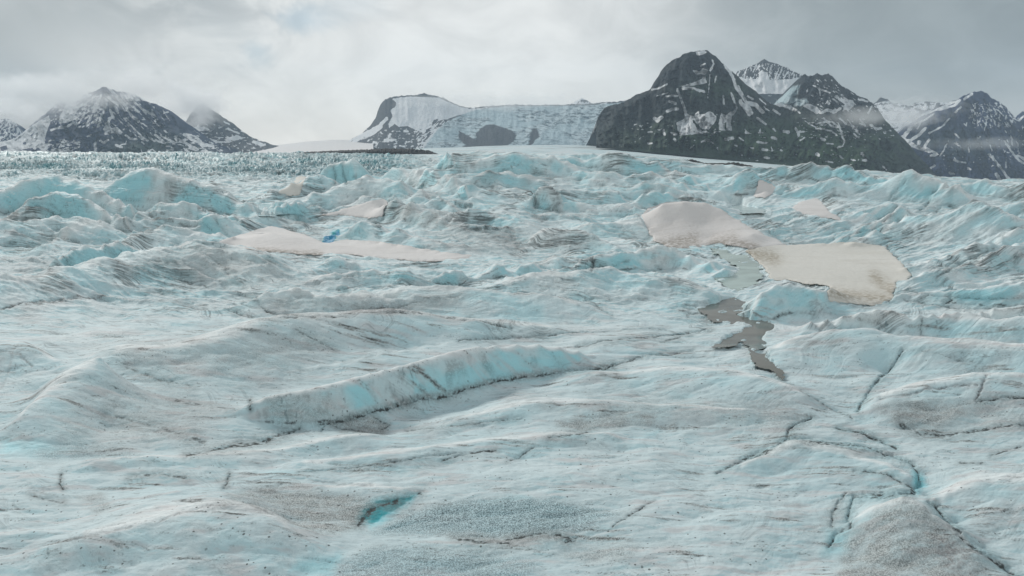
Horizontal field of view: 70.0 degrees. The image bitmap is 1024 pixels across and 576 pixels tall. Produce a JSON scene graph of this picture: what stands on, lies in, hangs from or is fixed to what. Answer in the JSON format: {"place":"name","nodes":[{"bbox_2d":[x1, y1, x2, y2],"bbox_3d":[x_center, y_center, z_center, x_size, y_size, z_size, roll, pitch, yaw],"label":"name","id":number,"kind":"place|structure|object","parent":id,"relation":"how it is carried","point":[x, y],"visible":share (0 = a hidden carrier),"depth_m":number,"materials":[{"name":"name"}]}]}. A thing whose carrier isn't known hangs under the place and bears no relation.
{"place":"outdoors","nodes":[
{"label":"outdoors","id":0,"kind":"place"},
{"bbox_2d":[0,119,25,142],"bbox_3d":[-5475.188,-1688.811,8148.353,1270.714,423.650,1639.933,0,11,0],"label":"mountain","id":1,"kind":"structure","parent":0,"point":[10,129],"depth_m":8034.33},
{"bbox_2d":[0,87,245,153],"bbox_3d":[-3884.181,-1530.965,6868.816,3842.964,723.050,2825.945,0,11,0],"label":"mountain","id":2,"kind":"structure","parent":0,"point":[103,119],"depth_m":6471.45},
{"bbox_2d":[186,104,276,151],"bbox_3d":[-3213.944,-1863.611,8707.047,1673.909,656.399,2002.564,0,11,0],"label":"mountain","id":3,"kind":"structure","parent":0,"point":[211,124],"depth_m":8475.01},
{"bbox_2d":[247,140,372,153],"bbox_3d":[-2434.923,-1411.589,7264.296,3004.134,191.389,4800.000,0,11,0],"label":"snowfield","id":4,"kind":"structure","parent":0,"point":[325,145],"depth_m":7548.83,"materials":[{"name":"white snow"}]},
{"bbox_2d":[349,93,625,148],"bbox_3d":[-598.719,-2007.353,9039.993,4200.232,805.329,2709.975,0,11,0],"label":"icefall mountain","id":5,"kind":"structure","parent":0,"point":[423,120],"depth_m":8603.38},
{"bbox_2d":[0,150,1023,575],"bbox_3d":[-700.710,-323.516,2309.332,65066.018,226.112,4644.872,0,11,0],"label":"glacier","id":6,"kind":"object","parent":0,"point":[544,378],"visible":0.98,"depth_m":50.77,"materials":[{"name":"ice"}]},
{"bbox_2d":[258,204,298,215],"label":"meltwater","id":7,"kind":"structure","parent":6,"relation":"on","point":[262,206],"depth_m":146.18,"materials":[{"name":"teal liquid"}]},
{"bbox_2d":[279,176,305,195],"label":"snow patch","id":8,"kind":"object","parent":6,"relation":"on","point":[291,189],"visible":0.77,"depth_m":165.83,"materials":[{"name":"white snow"}]},
{"bbox_2d":[219,226,471,261],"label":"snow patch","id":9,"kind":"object","parent":6,"relation":"on","point":[274,239],"visible":0.97,"depth_m":106.81,"materials":[{"name":"white snow"}]},
{"bbox_2d":[322,199,387,218],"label":"snow patch","id":10,"kind":"object","parent":6,"relation":"on","point":[371,209],"visible":1,"depth_m":138.45,"materials":[{"name":"white snow"}]},
{"bbox_2d":[642,201,785,248],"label":"snow patch","id":11,"kind":"object","parent":6,"relation":"on","point":[682,224],"visible":0.99,"depth_m":114.44,"materials":[{"name":"white snow"}]},
{"bbox_2d":[688,159,752,166],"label":"moraine","id":12,"kind":"structure","parent":6,"relation":"on","point":[728,163],"depth_m":1318.46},
{"bbox_2d":[710,248,763,290],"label":"meltwater","id":13,"kind":"structure","parent":6,"relation":"on","point":[748,274],"depth_m":90.61,"materials":[{"name":"liquid"}]},
{"bbox_2d":[695,297,784,379],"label":"meltwater","id":14,"kind":"structure","parent":6,"relation":"on","point":[754,335],"depth_m":65.38,"materials":[{"name":"liquid"}]},
{"bbox_2d":[730,205,766,213],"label":"meltwater","id":15,"kind":"structure","parent":6,"relation":"on","point":[745,209],"depth_m":128.19,"materials":[{"name":"liquid"}]},
{"bbox_2d":[753,180,775,197],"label":"snow patch","id":16,"kind":"object","parent":6,"relation":"on","point":[764,189],"visible":1,"depth_m":142.32,"materials":[{"name":"white snow"}]},
{"bbox_2d":[792,198,840,219],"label":"snow patch","id":17,"kind":"object","parent":6,"relation":"on","point":[815,206],"visible":1,"depth_m":126.23,"materials":[{"name":"white snow"}]},
{"bbox_2d":[746,242,911,305],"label":"snow patch","id":18,"kind":"object","parent":6,"relation":"on","point":[859,273],"visible":1,"depth_m":92.54,"materials":[{"name":"beige snow"}]},
{"bbox_2d":[0,0,1023,144],"label":"sky","id":19,"kind":"structure","parent":0,"point":[280,71],"materials":[{"name":"grey"}]},
{"bbox_2d":[570,98,591,104],"bbox_3d":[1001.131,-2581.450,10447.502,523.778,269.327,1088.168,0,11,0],"label":"mountain","id":20,"kind":"structure","parent":0,"point":[581,101],"depth_m":10427.68,"materials":[{"name":"white snow"}]},
{"bbox_2d":[414,145,790,167],"bbox_3d":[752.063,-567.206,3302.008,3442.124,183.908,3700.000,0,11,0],"label":"distant glacier","id":21,"kind":"object","parent":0,"point":[555,149],"visible":0.3,"depth_m":3426.54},
{"bbox_2d":[299,148,436,154],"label":"moraine","id":22,"kind":"structure","parent":21,"relation":"on","point":[395,151],"depth_m":2525.14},
{"bbox_2d":[586,50,935,175],"bbox_3d":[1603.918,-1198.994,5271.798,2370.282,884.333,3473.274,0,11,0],"label":"mountain","id":23,"kind":"structure","parent":0,"point":[706,103],"depth_m":4336.84,"materials":[{"name":"stone"}]},
{"bbox_2d":[735,59,801,104],"bbox_3d":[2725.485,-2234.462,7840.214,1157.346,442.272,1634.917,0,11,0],"label":"mountain","id":24,"kind":"structure","parent":0,"point":[769,82],"depth_m":7605.65,"materials":[{"name":"white snow"}]},
{"bbox_2d":[874,97,955,130],"bbox_3d":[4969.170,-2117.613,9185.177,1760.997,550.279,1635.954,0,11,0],"label":"mountain","id":25,"kind":"structure","parent":0,"point":[897,116],"depth_m":9029.26,"materials":[{"name":"white snow"}]},
{"bbox_2d":[897,91,1023,179],"bbox_3d":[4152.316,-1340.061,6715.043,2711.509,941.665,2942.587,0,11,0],"label":"mountain","id":26,"kind":"structure","parent":0,"point":[977,135],"depth_m":6252.52,"materials":[{"name":"grey stone"}]},
{"bbox_2d":[1015,110,1023,118],"bbox_3d":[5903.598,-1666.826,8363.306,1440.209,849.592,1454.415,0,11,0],"label":"mountain","id":27,"kind":"structure","parent":0,"point":[1019,115],"depth_m":8361.75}
]}

